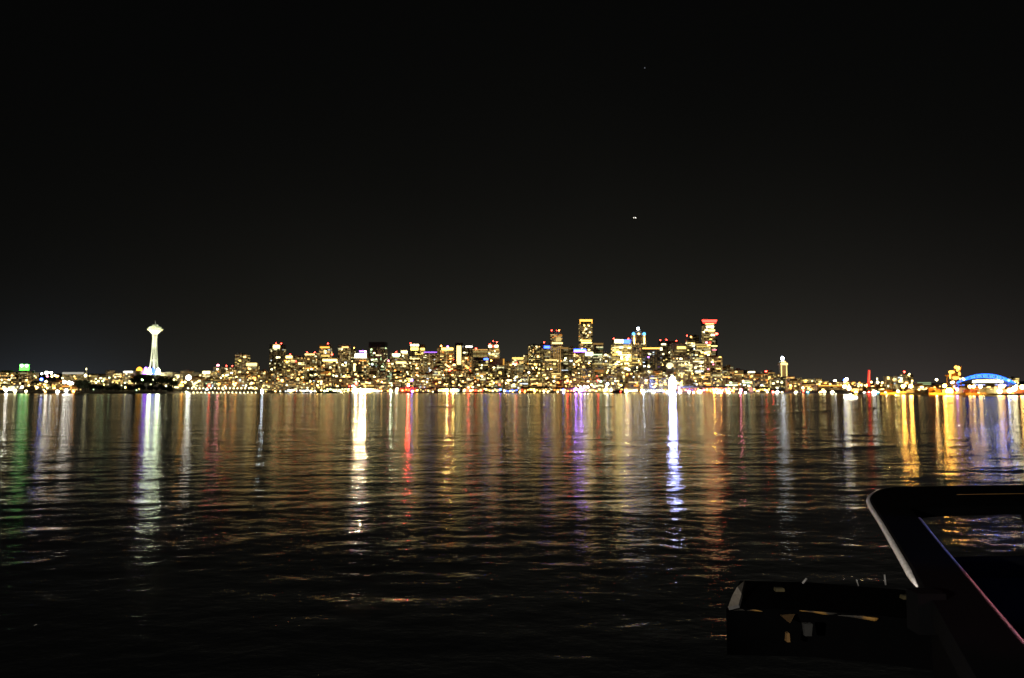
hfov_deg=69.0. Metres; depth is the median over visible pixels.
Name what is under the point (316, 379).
window panes
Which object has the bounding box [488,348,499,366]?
window panes
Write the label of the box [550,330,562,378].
stepped tower
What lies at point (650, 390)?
pier shed
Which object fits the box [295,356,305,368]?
office tower
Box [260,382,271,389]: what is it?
window panes
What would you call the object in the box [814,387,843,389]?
window panes
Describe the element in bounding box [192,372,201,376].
hillside building
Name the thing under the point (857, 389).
hillside building
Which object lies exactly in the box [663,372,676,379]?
city block
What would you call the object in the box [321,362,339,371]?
window panes
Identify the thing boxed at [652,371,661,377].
window panes
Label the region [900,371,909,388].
hillside building
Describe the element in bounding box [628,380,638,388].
city block
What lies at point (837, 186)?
sky
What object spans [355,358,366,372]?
window panes
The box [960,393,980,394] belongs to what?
dock wharf
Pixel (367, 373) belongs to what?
window panes
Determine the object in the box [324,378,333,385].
window panes
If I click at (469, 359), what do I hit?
window panes
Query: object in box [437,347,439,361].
office tower
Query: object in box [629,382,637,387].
window panes
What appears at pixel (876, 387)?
hillside building
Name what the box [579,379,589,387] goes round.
city block
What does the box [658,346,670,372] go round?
window panes
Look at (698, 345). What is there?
window panes
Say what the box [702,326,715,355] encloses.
window panes
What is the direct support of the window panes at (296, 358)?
in the office tower at (300, 362)
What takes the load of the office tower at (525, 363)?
on the land
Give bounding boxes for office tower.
[213,365,223,377]
[221,369,225,378]
[225,365,235,375]
[235,353,249,374]
[246,363,258,374]
[269,343,285,372]
[283,354,296,373]
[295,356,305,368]
[305,352,316,370]
[315,352,320,370]
[319,343,331,357]
[321,354,340,371]
[338,344,350,373]
[349,361,361,375]
[350,349,355,360]
[355,351,368,372]
[367,366,377,371]
[368,342,387,376]
[386,360,390,371]
[390,353,401,376]
[396,361,405,376]
[401,349,407,360]
[406,359,423,372]
[410,343,420,359]
[421,344,424,359]
[423,352,436,372]
[436,361,443,380]
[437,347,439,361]
[440,345,453,372]
[451,359,456,378]
[455,343,463,368]
[462,355,471,373]
[463,346,472,371]
[473,348,487,357]
[473,358,487,378]
[488,342,499,369]
[489,359,503,378]
[505,361,511,377]
[512,357,523,377]
[523,354,527,372]
[528,344,539,385]
[540,343,549,385]
[544,359,556,380]
[561,347,567,378]
[568,346,573,372]
[573,349,585,379]
[585,352,592,368]
[591,343,602,362]
[592,363,606,379]
[602,352,610,373]
[611,344,630,380]
[630,367,642,380]
[641,347,661,371]
[658,339,677,372]
[670,343,685,363]
[673,356,692,379]
[686,335,694,356]
[692,335,698,341]
[692,356,703,372]
[695,342,710,356]
[723,365,733,369]
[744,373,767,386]
[745,370,754,373]
[761,370,774,386]
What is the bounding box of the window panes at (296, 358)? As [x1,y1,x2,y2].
[296,358,305,367]
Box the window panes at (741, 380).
[740,380,749,389]
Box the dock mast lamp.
[946,388,952,392]
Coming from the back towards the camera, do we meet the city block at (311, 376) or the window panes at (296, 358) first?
the window panes at (296, 358)
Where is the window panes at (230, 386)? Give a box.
[218,382,231,389]
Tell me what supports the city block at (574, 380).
on the land
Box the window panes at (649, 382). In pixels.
[648,378,656,388]
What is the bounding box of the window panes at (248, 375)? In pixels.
[247,374,258,380]
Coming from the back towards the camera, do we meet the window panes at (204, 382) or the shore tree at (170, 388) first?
the window panes at (204, 382)
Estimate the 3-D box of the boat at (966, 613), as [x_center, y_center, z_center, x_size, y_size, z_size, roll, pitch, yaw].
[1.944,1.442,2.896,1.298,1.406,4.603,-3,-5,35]
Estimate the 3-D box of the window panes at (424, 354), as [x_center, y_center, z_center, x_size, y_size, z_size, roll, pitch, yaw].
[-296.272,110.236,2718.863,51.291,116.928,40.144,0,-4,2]
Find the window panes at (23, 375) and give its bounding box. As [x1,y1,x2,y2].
[20,374,30,378]
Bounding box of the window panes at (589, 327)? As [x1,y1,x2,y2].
[579,324,591,340]
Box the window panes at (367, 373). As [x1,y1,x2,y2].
[367,373,377,379]
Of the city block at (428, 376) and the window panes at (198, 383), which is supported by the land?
the city block at (428, 376)
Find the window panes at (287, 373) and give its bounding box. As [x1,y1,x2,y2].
[286,369,295,378]
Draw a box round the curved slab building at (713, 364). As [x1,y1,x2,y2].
[704,356,722,372]
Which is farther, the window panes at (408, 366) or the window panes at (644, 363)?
the window panes at (644, 363)
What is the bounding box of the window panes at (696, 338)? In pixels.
[692,336,698,341]
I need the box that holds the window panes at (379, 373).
[379,373,390,388]
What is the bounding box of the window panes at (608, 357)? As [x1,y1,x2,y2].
[602,354,610,369]
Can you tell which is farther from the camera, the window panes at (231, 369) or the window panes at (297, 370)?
the window panes at (231, 369)
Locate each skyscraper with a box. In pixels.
[579,319,591,351]
[700,320,717,355]
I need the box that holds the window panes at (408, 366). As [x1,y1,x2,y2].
[407,361,423,372]
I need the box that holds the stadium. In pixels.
[935,374,1015,387]
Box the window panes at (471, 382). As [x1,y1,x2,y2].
[470,381,480,387]
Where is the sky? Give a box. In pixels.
[0,0,1023,382]
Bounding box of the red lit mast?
[866,370,869,389]
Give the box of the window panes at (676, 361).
[673,358,692,379]
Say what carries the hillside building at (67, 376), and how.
on the land
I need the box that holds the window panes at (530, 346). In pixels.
[528,345,539,385]
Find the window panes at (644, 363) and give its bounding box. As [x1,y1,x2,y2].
[641,351,661,371]
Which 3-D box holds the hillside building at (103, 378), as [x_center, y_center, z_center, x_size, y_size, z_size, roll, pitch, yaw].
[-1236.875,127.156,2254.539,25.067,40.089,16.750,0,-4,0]
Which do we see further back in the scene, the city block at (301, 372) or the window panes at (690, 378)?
the window panes at (690, 378)
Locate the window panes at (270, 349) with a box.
[269,349,285,371]
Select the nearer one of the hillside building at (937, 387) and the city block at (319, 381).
the hillside building at (937, 387)
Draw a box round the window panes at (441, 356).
[440,353,453,372]
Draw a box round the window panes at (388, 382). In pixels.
[388,382,400,389]
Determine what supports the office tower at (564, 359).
on the land
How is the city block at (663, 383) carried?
on the land
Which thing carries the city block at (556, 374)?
on the land
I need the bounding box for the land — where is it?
[0,373,1023,394]
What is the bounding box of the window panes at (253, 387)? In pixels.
[247,382,257,389]
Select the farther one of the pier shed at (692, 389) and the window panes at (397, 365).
the window panes at (397, 365)
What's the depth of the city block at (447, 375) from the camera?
2300.35 m
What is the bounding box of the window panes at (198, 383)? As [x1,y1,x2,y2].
[192,378,204,389]
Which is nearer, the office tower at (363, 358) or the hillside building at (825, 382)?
the hillside building at (825, 382)
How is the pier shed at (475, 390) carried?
on the land
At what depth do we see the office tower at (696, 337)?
2726.77 m
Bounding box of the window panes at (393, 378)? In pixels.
[392,373,402,385]
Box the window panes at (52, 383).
[52,383,62,389]
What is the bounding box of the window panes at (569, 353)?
[568,348,573,372]
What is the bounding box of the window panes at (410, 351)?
[410,351,420,358]
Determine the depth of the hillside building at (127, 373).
2497.02 m
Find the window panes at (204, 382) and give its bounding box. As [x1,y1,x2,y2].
[204,382,216,389]
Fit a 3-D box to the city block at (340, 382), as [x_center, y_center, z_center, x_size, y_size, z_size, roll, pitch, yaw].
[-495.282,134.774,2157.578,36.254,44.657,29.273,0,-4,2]
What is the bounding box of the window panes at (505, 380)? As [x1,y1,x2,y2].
[505,380,516,388]
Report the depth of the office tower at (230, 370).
2558.78 m
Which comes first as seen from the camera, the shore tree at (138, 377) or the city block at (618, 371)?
the shore tree at (138, 377)
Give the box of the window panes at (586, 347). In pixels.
[579,344,591,351]
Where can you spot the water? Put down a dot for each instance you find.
(392, 535)
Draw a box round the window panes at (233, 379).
[232,379,245,389]
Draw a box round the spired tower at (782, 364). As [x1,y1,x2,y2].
[774,357,788,378]
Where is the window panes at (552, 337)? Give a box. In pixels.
[551,334,561,341]
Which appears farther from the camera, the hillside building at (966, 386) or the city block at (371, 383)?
the city block at (371, 383)
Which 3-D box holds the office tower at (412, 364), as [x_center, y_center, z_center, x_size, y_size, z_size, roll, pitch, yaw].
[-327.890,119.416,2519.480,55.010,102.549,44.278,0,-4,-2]
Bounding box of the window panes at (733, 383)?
[722,380,737,389]
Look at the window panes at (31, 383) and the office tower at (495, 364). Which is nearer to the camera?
the window panes at (31, 383)
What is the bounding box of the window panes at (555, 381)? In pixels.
[555,381,566,386]
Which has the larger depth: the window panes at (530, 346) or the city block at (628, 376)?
the window panes at (530, 346)
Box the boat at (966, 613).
[866,485,1023,677]
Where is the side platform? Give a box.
[726,575,932,669]
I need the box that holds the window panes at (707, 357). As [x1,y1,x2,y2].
[704,357,722,372]
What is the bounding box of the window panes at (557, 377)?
[551,373,559,386]
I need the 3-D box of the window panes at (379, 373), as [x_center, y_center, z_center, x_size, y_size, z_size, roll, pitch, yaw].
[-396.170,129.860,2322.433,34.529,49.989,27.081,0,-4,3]
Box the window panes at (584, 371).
[582,370,592,386]
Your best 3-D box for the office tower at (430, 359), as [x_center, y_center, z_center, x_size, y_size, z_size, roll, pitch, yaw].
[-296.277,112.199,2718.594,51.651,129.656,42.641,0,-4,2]
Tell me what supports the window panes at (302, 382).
in the city block at (306, 384)
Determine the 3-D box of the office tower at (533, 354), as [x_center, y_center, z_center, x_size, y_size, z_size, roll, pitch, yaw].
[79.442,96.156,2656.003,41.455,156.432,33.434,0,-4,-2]
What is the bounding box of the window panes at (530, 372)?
[530,372,539,385]
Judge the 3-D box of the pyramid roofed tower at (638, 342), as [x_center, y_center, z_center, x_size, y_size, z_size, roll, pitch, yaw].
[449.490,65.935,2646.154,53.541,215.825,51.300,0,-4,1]
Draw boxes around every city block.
[192,376,205,390]
[203,380,216,390]
[217,380,231,390]
[232,377,248,390]
[246,380,258,390]
[258,369,267,388]
[259,380,271,390]
[266,372,274,380]
[272,376,288,390]
[275,370,284,375]
[285,367,295,379]
[286,379,301,388]
[296,368,306,380]
[302,379,314,388]
[307,370,319,380]
[315,377,323,390]
[320,369,332,377]
[324,376,334,386]
[332,372,341,377]
[334,378,347,386]
[342,373,352,377]
[348,376,358,387]
[354,371,365,387]
[361,379,375,387]
[366,371,378,379]
[375,377,387,390]
[379,371,390,388]
[388,380,400,390]
[391,371,402,386]
[403,375,413,386]
[404,369,412,376]
[413,372,420,386]
[416,377,428,390]
[421,373,431,386]
[431,380,442,390]
[432,367,441,380]
[443,372,453,386]
[447,378,454,390]
[455,369,465,386]
[457,376,466,390]
[466,372,475,387]
[470,380,481,387]
[476,370,485,387]
[483,379,490,390]
[488,369,494,386]
[495,378,502,390]
[497,368,507,388]
[505,378,516,388]
[510,368,516,382]
[517,377,527,390]
[518,372,527,377]
[530,370,540,386]
[531,380,541,386]
[543,370,549,386]
[544,379,552,390]
[551,371,559,386]
[555,379,566,386]
[562,372,568,379]
[568,376,578,390]
[569,372,580,379]
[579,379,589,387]
[582,368,592,387]
[591,379,601,387]
[594,367,603,387]
[603,376,615,390]
[614,367,622,388]
[617,380,624,390]
[625,372,632,387]
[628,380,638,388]
[634,371,644,380]
[639,377,647,388]
[644,368,651,377]
[648,375,657,388]
[652,369,662,378]
[657,378,671,390]
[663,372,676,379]
[673,379,682,390]
[678,366,686,385]
[684,380,698,386]
[687,373,700,386]
[701,371,710,385]
[702,380,710,385]
[710,372,720,385]
[711,378,721,385]
[720,369,731,378]
[722,378,737,390]
[732,368,743,388]
[740,378,749,390]
[752,379,766,386]
[769,378,778,388]
[777,377,785,388]
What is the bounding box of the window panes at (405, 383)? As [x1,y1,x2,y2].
[404,378,413,385]
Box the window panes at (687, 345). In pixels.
[686,340,694,356]
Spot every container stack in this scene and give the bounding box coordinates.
[928,388,936,392]
[956,388,965,392]
[984,388,992,392]
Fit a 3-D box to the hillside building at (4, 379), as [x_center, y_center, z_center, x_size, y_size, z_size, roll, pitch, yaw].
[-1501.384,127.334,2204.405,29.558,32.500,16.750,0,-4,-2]
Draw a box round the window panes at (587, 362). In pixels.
[586,356,592,365]
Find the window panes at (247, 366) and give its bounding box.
[247,366,258,371]
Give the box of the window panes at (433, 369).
[433,369,441,380]
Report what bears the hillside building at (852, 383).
on the land
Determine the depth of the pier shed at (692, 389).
2003.59 m
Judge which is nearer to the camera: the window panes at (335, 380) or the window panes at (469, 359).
the window panes at (335, 380)
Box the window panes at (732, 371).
[732,371,742,387]
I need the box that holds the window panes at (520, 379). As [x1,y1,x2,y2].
[518,379,527,389]
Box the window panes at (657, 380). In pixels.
[657,380,670,389]
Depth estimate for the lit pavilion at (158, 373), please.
2252.96 m
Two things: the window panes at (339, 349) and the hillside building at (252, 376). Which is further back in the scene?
the window panes at (339, 349)
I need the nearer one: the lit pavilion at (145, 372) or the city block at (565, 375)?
the lit pavilion at (145, 372)
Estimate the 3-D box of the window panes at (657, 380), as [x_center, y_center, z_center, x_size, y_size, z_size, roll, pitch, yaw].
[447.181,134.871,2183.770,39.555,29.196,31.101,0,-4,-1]
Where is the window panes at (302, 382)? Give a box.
[302,382,314,387]
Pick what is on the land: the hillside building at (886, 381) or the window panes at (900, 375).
the hillside building at (886, 381)
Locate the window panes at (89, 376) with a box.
[89,376,97,383]
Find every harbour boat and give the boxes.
[316,391,349,392]
[610,390,626,392]
[843,393,856,397]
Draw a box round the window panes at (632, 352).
[631,342,645,366]
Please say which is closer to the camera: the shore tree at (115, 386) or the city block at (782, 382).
the shore tree at (115, 386)
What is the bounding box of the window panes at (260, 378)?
[258,372,267,387]
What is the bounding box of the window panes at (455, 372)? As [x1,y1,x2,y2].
[455,372,465,386]
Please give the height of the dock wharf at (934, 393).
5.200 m
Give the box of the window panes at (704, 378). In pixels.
[701,373,709,384]
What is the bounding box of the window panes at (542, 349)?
[541,349,549,384]
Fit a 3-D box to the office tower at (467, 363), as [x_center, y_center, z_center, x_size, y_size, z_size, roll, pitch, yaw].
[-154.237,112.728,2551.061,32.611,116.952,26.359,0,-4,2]
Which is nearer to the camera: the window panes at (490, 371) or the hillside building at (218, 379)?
the hillside building at (218, 379)
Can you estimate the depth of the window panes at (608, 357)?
2601.20 m
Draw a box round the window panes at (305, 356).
[305,356,316,370]
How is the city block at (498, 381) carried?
on the land
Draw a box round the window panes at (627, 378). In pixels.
[625,373,632,387]
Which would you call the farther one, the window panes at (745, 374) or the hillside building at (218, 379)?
the window panes at (745, 374)
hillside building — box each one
[0,370,19,376]
[0,376,7,383]
[0,383,11,389]
[8,375,21,384]
[8,384,22,390]
[19,364,31,378]
[19,378,33,386]
[30,381,45,389]
[31,371,38,381]
[41,381,51,390]
[52,380,62,390]
[62,372,85,380]
[62,381,80,390]
[89,374,99,384]
[98,374,108,385]
[105,370,114,382]
[112,372,124,383]
[123,371,135,382]
[128,374,135,385]
[160,372,174,385]
[172,373,182,389]
[180,370,193,386]
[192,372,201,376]
[202,371,210,377]
[211,371,216,377]
[213,378,224,388]
[224,376,234,380]
[235,373,246,377]
[247,372,258,380]
[785,378,800,391]
[799,382,815,390]
[813,378,821,384]
[814,385,843,390]
[822,380,828,384]
[834,381,842,384]
[846,386,865,391]
[849,381,855,386]
[866,384,885,391]
[883,376,889,388]
[889,376,893,388]
[893,376,903,389]
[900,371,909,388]
[908,383,928,389]
[909,373,912,384]
[913,382,930,385]
[929,385,943,389]
[959,384,981,389]
[982,384,997,389]
[998,385,1023,389]
[1007,377,1019,385]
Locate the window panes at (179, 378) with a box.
[173,376,181,387]
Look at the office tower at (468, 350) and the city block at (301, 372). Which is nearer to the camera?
the city block at (301, 372)
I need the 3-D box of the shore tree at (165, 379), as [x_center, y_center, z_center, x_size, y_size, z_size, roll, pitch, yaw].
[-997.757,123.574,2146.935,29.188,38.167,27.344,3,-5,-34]
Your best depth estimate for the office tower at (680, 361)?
2460.45 m
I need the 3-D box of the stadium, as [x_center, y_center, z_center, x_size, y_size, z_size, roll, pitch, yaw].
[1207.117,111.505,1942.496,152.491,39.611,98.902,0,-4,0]
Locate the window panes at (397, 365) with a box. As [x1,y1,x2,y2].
[396,364,405,373]
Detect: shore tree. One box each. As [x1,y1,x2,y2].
[73,380,80,391]
[76,379,83,391]
[83,380,91,391]
[112,383,118,391]
[129,375,137,384]
[134,374,143,384]
[137,383,143,391]
[138,374,146,384]
[145,375,155,384]
[157,375,164,383]
[158,383,164,391]
[161,375,169,386]
[166,376,174,384]
[166,384,173,391]
[170,379,177,388]
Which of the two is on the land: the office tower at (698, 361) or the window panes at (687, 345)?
the office tower at (698, 361)
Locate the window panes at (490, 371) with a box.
[488,371,493,386]
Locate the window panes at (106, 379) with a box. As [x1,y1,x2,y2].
[98,376,108,384]
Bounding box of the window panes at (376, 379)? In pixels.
[376,379,387,389]
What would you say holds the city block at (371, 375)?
on the land
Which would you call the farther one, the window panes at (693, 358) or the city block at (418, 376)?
the window panes at (693, 358)
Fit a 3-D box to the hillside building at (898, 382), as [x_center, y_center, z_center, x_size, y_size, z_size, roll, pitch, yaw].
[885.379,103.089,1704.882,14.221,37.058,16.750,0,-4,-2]
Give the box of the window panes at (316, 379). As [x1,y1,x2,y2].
[316,379,323,389]
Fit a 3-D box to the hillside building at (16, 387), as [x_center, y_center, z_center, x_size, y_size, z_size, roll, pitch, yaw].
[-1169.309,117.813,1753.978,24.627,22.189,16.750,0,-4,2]
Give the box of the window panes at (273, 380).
[272,377,288,389]
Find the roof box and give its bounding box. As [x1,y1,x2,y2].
[612,338,629,343]
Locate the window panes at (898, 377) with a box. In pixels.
[894,377,902,388]
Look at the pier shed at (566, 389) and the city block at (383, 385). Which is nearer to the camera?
the pier shed at (566, 389)
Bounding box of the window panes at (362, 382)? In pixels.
[361,381,374,387]
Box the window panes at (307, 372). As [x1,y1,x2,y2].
[307,372,319,380]
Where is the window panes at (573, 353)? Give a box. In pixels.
[573,353,583,379]
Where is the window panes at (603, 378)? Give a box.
[603,378,615,389]
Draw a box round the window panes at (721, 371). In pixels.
[721,371,731,378]
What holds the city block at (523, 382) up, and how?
on the land
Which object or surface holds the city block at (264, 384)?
on the land
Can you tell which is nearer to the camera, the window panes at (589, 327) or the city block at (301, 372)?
the city block at (301, 372)
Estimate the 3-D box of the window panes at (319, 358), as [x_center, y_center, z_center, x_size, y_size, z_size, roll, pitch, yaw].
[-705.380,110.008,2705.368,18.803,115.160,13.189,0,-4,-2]
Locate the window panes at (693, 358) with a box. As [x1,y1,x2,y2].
[693,358,703,372]
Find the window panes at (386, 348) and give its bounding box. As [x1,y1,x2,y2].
[369,348,387,375]
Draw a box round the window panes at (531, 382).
[531,382,541,386]
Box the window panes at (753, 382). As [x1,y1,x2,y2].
[752,382,766,386]
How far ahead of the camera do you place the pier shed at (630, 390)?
2002.97 m
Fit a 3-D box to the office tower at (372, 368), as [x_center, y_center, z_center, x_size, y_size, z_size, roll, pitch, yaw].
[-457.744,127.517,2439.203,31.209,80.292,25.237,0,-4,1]
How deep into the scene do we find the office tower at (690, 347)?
2584.28 m
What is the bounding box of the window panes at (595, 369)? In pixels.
[595,369,603,384]
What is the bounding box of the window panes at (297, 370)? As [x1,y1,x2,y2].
[297,370,306,380]
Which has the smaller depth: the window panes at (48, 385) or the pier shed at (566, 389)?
the window panes at (48, 385)
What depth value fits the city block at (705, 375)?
2316.02 m
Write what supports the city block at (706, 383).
on the land
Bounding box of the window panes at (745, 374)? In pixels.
[744,374,767,386]
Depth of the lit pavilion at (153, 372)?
2254.40 m
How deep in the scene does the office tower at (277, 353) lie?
2602.01 m
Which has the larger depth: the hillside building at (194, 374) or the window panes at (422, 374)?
the hillside building at (194, 374)
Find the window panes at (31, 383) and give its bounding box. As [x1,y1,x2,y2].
[31,383,40,388]
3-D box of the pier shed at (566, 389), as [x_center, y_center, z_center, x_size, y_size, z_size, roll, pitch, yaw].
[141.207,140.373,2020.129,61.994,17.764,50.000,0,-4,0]
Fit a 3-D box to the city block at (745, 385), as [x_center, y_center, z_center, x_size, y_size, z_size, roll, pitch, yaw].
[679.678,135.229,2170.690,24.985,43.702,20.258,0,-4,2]
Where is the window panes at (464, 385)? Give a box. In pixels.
[457,378,466,389]
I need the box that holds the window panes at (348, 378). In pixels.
[348,378,358,386]
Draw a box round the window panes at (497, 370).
[497,370,507,388]
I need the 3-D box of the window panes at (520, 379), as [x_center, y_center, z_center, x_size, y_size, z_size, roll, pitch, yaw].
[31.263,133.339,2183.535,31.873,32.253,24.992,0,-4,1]
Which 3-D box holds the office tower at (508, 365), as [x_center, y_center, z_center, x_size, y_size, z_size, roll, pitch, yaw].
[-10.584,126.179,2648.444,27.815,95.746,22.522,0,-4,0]
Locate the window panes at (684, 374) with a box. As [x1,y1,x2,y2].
[678,369,686,385]
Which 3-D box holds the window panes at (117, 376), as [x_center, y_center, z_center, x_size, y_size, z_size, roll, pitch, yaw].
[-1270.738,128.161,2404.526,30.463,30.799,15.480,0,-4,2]
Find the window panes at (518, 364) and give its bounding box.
[512,359,522,375]
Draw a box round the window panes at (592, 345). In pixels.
[592,345,602,360]
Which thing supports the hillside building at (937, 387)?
on the land
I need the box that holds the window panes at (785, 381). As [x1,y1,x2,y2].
[785,381,799,389]
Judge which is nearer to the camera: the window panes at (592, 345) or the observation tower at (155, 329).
the observation tower at (155, 329)
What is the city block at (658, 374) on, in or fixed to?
on the land
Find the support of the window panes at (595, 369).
in the city block at (599, 372)
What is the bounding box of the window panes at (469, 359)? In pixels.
[462,358,471,372]
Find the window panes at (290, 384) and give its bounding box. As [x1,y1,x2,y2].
[286,381,301,388]
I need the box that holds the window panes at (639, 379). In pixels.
[639,379,647,387]
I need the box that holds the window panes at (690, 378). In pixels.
[688,374,700,386]
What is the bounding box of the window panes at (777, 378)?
[777,378,784,387]
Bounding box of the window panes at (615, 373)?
[614,369,621,386]
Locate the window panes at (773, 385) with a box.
[770,380,778,386]
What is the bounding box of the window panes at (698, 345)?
[695,344,710,353]
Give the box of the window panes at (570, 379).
[568,378,577,387]
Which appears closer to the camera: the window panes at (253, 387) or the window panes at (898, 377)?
the window panes at (898, 377)
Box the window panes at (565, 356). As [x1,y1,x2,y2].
[561,349,567,377]
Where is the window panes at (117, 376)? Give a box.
[113,374,124,379]
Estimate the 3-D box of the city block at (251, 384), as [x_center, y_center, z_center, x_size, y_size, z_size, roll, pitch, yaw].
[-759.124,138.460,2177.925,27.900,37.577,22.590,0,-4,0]
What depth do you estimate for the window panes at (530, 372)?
2345.41 m
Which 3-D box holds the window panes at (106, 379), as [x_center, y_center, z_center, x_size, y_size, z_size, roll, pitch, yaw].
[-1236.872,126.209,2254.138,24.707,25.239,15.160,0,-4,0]
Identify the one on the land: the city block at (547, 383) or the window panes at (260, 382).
the city block at (547, 383)
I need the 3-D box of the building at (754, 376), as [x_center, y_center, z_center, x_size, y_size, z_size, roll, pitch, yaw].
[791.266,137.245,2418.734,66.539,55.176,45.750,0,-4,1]
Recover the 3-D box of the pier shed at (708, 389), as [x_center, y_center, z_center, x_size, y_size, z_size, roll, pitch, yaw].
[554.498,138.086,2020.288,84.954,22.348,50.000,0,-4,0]
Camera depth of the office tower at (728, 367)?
2519.30 m
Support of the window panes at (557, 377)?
in the city block at (556, 374)
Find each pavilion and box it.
[136,367,142,384]
[142,367,147,385]
[151,367,154,385]
[156,368,159,385]
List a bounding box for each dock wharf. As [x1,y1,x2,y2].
[924,393,945,394]
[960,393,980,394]
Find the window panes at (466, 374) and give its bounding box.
[466,374,474,386]
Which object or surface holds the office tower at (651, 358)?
on the land
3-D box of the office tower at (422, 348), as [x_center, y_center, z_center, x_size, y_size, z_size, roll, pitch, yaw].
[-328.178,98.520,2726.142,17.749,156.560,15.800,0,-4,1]
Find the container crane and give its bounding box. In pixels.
[945,366,961,389]
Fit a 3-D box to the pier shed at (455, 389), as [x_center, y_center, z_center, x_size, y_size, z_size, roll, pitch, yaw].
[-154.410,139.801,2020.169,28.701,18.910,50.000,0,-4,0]
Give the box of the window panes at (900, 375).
[900,375,908,387]
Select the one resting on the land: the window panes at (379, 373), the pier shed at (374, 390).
the pier shed at (374, 390)
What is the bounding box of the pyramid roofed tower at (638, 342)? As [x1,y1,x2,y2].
[630,327,646,366]
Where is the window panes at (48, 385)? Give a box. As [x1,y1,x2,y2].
[42,384,51,389]
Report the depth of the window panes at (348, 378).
2167.56 m
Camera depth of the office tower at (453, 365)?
2459.47 m
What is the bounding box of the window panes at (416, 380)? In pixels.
[416,380,428,389]
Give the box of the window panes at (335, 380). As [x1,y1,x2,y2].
[334,379,347,385]
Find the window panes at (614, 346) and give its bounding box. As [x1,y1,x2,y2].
[611,345,630,380]
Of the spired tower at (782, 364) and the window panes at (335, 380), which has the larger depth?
the spired tower at (782, 364)
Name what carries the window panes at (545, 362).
in the office tower at (549, 364)
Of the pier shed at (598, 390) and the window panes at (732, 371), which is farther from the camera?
the window panes at (732, 371)
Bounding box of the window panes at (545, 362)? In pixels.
[544,361,556,376]
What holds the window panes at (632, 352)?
in the pyramid roofed tower at (638, 342)
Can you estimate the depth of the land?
1796.49 m
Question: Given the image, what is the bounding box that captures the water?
[0,393,1023,677]
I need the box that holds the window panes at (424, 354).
[423,353,436,372]
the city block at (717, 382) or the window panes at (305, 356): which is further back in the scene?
the window panes at (305, 356)
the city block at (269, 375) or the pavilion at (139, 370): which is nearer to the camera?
the pavilion at (139, 370)
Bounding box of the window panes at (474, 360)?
[474,360,487,378]
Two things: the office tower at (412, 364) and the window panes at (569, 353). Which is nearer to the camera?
the office tower at (412, 364)
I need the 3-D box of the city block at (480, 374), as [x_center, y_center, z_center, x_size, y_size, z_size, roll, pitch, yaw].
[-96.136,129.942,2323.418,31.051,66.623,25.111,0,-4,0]
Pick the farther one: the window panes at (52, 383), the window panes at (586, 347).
the window panes at (586, 347)
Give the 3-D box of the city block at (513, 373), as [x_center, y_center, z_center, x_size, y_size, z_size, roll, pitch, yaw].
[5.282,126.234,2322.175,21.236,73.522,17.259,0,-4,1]
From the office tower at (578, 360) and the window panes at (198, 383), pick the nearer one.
the window panes at (198, 383)
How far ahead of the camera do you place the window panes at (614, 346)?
2642.17 m
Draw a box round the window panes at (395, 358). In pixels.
[390,357,399,371]
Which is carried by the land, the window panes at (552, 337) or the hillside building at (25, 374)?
the hillside building at (25, 374)
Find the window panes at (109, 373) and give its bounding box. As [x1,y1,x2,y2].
[106,371,114,378]
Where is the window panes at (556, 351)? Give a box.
[550,346,562,376]
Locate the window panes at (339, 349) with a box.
[338,348,349,373]
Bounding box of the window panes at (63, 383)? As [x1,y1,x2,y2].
[62,383,80,389]
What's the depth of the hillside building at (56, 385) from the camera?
1776.65 m
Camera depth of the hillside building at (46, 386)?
1796.26 m
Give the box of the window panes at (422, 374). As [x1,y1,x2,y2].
[421,374,430,386]
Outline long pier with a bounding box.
[190,392,264,392]
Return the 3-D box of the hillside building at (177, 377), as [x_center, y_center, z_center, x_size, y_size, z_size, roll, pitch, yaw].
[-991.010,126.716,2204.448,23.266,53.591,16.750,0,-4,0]
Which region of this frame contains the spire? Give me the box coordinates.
[84,368,87,379]
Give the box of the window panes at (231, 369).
[225,368,235,375]
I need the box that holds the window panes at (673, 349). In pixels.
[670,349,685,363]
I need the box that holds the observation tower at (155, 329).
[147,321,162,368]
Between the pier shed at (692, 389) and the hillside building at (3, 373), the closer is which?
the pier shed at (692, 389)
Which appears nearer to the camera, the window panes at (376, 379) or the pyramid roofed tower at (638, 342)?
the window panes at (376, 379)
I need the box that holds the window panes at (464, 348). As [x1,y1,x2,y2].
[463,348,471,355]
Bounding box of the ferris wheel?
[669,376,675,392]
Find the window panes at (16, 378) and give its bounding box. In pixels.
[9,377,18,383]
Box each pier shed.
[283,389,318,392]
[323,387,351,392]
[351,388,380,392]
[399,387,419,392]
[419,387,434,392]
[437,387,449,392]
[449,387,460,392]
[462,388,482,392]
[485,387,500,392]
[503,389,517,392]
[521,387,550,392]
[553,387,575,392]
[577,388,609,392]
[622,388,638,392]
[638,389,664,392]
[677,386,699,392]
[699,386,734,392]
[749,387,769,392]
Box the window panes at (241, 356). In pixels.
[235,355,249,374]
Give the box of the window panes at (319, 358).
[315,353,320,370]
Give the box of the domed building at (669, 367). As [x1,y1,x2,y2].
[666,363,673,372]
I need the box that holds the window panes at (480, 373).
[476,372,485,385]
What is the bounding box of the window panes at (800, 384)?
[800,384,814,389]
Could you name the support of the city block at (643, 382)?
on the land
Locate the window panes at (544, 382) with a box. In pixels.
[544,382,551,389]
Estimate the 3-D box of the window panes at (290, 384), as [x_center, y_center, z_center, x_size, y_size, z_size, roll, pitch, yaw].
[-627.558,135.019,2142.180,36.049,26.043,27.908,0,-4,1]
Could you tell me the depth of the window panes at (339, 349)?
2742.73 m
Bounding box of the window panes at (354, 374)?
[354,374,365,386]
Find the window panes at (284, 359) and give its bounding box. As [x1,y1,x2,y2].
[284,359,294,370]
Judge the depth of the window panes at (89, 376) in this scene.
2297.24 m

